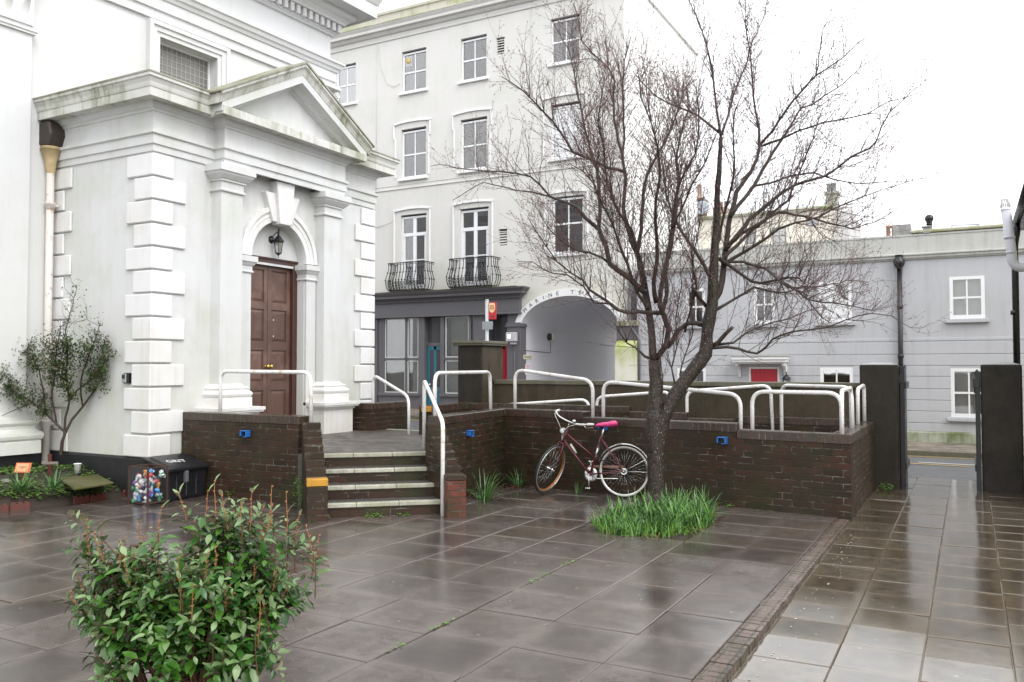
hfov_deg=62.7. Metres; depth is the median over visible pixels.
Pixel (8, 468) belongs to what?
ground cover
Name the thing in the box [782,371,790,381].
wall lantern
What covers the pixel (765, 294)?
window
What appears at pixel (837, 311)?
window
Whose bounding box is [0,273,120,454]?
garden shrub
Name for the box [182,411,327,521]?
step side wall
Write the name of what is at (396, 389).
handrail
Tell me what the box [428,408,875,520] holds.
ramp wall
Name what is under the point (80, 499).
edging tile
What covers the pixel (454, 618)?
joint moss
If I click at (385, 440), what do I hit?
landing
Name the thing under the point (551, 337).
wall light
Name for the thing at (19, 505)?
edging tile
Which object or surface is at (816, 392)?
handrail
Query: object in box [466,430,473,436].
wall light
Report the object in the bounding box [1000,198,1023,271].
boiler flue
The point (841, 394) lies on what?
handrail
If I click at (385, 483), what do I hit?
entrance steps
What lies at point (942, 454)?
kerb
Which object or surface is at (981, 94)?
sky
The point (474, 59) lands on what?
window
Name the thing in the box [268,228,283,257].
porch lantern
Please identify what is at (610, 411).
ramp wall
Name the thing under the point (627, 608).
courtyard paving
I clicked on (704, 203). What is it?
satellite dish
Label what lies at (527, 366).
parking notice
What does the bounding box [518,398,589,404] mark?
handrail
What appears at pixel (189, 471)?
grit bin
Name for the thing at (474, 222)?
french window
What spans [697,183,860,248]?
cream building
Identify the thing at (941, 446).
pavement
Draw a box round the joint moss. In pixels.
[386,535,626,651]
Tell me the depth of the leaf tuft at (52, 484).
10.04 m
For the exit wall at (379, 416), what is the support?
on the landing
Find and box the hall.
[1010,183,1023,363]
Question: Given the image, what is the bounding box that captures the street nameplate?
[523,355,531,358]
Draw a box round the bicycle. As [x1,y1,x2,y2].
[534,409,646,497]
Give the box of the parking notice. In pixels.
[525,364,529,374]
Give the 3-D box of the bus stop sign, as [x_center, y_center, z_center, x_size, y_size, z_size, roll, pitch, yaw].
[-0.416,0.628,15.702,0.275,2.830,0.095,-1,-2,29]
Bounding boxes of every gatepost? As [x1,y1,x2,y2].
[859,362,900,489]
[980,362,1023,493]
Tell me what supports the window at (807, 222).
in the cream building at (736, 218)
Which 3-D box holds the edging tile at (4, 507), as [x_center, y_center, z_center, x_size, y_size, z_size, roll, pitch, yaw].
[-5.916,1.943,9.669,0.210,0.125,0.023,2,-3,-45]
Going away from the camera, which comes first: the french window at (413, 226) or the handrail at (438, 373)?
the handrail at (438, 373)
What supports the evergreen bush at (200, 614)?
on the courtyard paving at (627, 608)
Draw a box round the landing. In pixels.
[298,429,425,504]
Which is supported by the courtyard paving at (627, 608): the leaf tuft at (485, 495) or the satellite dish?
the leaf tuft at (485, 495)
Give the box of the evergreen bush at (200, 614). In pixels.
[52,474,331,681]
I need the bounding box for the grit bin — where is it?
[142,453,209,500]
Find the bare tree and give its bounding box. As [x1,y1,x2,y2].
[426,0,983,511]
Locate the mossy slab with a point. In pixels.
(90, 481)
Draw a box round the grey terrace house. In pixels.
[636,214,1023,443]
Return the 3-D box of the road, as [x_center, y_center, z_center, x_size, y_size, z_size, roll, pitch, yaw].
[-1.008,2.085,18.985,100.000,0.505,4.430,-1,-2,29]
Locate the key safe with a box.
[122,373,130,383]
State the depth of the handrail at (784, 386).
11.36 m
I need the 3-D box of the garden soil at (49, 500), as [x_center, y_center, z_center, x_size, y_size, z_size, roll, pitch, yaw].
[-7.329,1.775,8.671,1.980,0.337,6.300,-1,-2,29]
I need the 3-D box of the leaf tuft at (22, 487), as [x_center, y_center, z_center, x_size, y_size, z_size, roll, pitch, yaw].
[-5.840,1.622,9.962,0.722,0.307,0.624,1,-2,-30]
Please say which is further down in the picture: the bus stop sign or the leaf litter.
the leaf litter
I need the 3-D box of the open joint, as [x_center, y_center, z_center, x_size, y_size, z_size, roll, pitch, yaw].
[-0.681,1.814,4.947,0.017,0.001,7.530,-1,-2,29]
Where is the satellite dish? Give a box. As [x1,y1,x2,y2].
[697,201,708,213]
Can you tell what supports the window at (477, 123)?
in the terrace building at (407, 77)
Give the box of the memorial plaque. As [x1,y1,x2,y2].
[14,463,31,480]
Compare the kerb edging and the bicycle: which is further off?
the bicycle
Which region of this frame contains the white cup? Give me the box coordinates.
[74,463,81,472]
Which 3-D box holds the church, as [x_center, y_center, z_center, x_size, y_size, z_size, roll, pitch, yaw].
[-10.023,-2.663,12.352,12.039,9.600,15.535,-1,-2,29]
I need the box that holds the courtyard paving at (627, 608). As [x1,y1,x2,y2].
[0,483,835,681]
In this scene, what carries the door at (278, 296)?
in the church
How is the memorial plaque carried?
on the garden soil at (49, 500)
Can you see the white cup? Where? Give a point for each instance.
(77, 467)
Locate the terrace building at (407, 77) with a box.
[330,0,698,408]
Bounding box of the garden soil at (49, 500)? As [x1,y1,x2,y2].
[0,466,121,509]
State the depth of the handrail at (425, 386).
9.61 m
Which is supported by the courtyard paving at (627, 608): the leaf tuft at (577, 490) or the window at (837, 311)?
the leaf tuft at (577, 490)
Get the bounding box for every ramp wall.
[419,402,735,434]
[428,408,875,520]
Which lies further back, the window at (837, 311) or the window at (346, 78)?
the window at (346, 78)
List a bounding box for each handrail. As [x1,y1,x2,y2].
[218,370,312,421]
[372,375,409,434]
[422,380,444,515]
[433,370,491,415]
[513,369,594,416]
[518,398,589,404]
[595,391,667,404]
[601,381,742,428]
[685,384,774,429]
[750,390,843,433]
[780,384,854,429]
[839,386,853,427]
[856,384,865,423]
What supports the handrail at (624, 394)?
attached to the ramp wall at (610, 411)
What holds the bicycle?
on the courtyard paving at (627, 608)
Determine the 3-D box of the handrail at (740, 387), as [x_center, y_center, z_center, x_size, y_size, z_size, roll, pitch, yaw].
[3.165,1.131,12.231,1.307,1.009,0.048,-1,-2,29]
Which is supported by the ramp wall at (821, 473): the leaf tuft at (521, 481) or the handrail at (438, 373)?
the handrail at (438, 373)
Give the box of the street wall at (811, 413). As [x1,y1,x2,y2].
[495,380,859,432]
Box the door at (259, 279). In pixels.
[250,264,269,413]
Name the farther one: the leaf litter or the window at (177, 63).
the window at (177, 63)
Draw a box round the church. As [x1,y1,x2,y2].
[0,0,400,496]
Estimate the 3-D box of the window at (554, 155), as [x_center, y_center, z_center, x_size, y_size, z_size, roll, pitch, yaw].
[1.576,-5.708,23.073,1.500,2.040,0.650,-1,-2,29]
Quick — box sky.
[377,0,1023,237]
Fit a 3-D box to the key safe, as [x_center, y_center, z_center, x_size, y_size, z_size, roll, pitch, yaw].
[-5.003,0.482,10.895,0.105,0.140,0.082,-1,-2,29]
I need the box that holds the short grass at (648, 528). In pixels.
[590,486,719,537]
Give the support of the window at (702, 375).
in the grey terrace house
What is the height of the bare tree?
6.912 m
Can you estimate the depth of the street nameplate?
23.63 m
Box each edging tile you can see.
[0,504,8,511]
[10,501,29,510]
[73,495,89,503]
[90,493,105,500]
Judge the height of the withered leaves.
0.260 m
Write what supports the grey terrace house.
on the ground
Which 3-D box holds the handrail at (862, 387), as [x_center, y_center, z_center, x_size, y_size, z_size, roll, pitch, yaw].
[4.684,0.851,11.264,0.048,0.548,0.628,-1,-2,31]
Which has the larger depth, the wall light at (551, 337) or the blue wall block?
the wall light at (551, 337)
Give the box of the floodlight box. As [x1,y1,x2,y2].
[506,332,517,373]
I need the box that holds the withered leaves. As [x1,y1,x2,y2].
[589,497,718,537]
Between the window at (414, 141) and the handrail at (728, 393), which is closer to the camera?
the handrail at (728, 393)
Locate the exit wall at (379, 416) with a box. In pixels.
[353,401,406,430]
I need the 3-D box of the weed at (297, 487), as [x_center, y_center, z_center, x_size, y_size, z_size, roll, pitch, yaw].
[-2.490,1.766,9.896,0.234,0.394,0.257,1,-2,-38]
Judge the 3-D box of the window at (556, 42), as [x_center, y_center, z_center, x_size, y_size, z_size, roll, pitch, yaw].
[1.567,-8.222,23.157,1.480,1.810,0.650,-1,-2,29]
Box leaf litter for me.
[227,483,533,501]
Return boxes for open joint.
[328,540,616,681]
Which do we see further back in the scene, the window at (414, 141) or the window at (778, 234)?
the window at (778, 234)
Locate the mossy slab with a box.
[59,474,112,490]
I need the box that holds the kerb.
[410,415,981,458]
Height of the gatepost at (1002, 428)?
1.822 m
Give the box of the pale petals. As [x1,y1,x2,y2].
[749,535,859,681]
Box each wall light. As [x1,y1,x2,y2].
[240,430,250,436]
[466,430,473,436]
[524,333,555,352]
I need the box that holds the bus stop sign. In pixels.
[482,299,495,340]
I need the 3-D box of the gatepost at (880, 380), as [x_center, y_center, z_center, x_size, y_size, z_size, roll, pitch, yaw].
[5.125,1.206,11.673,0.483,1.822,0.460,-1,-2,29]
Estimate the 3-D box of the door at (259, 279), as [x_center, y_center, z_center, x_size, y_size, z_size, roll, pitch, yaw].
[-3.832,0.120,12.579,0.121,2.610,0.476,-1,-2,29]
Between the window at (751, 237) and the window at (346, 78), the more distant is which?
the window at (751, 237)
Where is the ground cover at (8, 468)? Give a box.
[0,462,119,498]
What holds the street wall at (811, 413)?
on the ground
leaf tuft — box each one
[0,466,39,490]
[34,467,78,488]
[468,469,506,503]
[499,465,528,486]
[572,483,583,493]
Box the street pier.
[452,340,507,402]
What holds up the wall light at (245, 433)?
attached to the step side wall at (264, 456)
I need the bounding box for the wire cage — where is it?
[128,463,167,505]
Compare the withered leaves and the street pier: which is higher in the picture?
the street pier
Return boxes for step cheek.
[425,422,466,517]
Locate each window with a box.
[160,42,209,89]
[337,65,357,106]
[398,49,427,95]
[398,128,427,181]
[402,214,425,288]
[457,36,488,84]
[457,118,489,173]
[461,207,488,285]
[547,16,582,67]
[547,102,582,162]
[549,196,585,256]
[677,368,705,380]
[686,288,704,328]
[745,230,755,243]
[750,285,777,326]
[772,228,785,243]
[806,218,818,226]
[815,281,855,325]
[820,367,852,382]
[946,275,989,322]
[947,368,980,421]
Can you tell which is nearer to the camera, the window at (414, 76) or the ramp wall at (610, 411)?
the ramp wall at (610, 411)
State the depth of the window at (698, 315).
21.10 m
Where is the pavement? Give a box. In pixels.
[410,409,981,452]
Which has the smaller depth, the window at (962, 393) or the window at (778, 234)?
the window at (962, 393)
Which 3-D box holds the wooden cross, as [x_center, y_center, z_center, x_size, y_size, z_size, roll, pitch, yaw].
[-5.921,1.619,10.756,0.220,0.338,0.030,0,-2,9]
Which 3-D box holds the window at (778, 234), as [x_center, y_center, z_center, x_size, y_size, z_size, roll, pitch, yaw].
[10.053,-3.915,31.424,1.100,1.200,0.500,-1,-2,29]
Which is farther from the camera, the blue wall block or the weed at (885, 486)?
the weed at (885, 486)
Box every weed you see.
[293,475,302,507]
[877,484,893,490]
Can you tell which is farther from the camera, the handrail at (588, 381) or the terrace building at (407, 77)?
the terrace building at (407, 77)
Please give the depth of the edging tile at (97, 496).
10.50 m
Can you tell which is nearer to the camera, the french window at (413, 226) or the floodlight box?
the floodlight box
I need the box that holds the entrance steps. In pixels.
[324,451,439,517]
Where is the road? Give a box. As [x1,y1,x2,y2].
[410,419,981,480]
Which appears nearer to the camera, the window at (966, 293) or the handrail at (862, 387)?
the handrail at (862, 387)
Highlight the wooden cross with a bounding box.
[41,454,57,475]
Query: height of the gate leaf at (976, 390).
1.639 m
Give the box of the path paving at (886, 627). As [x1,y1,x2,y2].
[731,477,1023,681]
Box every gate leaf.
[899,365,909,487]
[973,370,981,490]
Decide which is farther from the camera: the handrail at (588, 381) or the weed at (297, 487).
the handrail at (588, 381)
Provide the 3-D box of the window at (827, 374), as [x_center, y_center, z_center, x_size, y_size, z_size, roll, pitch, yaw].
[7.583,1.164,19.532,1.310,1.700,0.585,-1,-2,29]
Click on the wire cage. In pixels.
(147, 503)
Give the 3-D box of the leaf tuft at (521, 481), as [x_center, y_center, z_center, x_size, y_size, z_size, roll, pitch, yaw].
[0.080,1.845,11.591,0.626,0.359,0.475,-1,-2,29]
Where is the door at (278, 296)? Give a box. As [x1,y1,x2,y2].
[266,265,289,414]
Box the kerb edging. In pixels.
[692,519,848,681]
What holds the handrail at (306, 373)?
on the step side wall at (264, 456)
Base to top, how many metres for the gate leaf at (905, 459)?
1.699 m

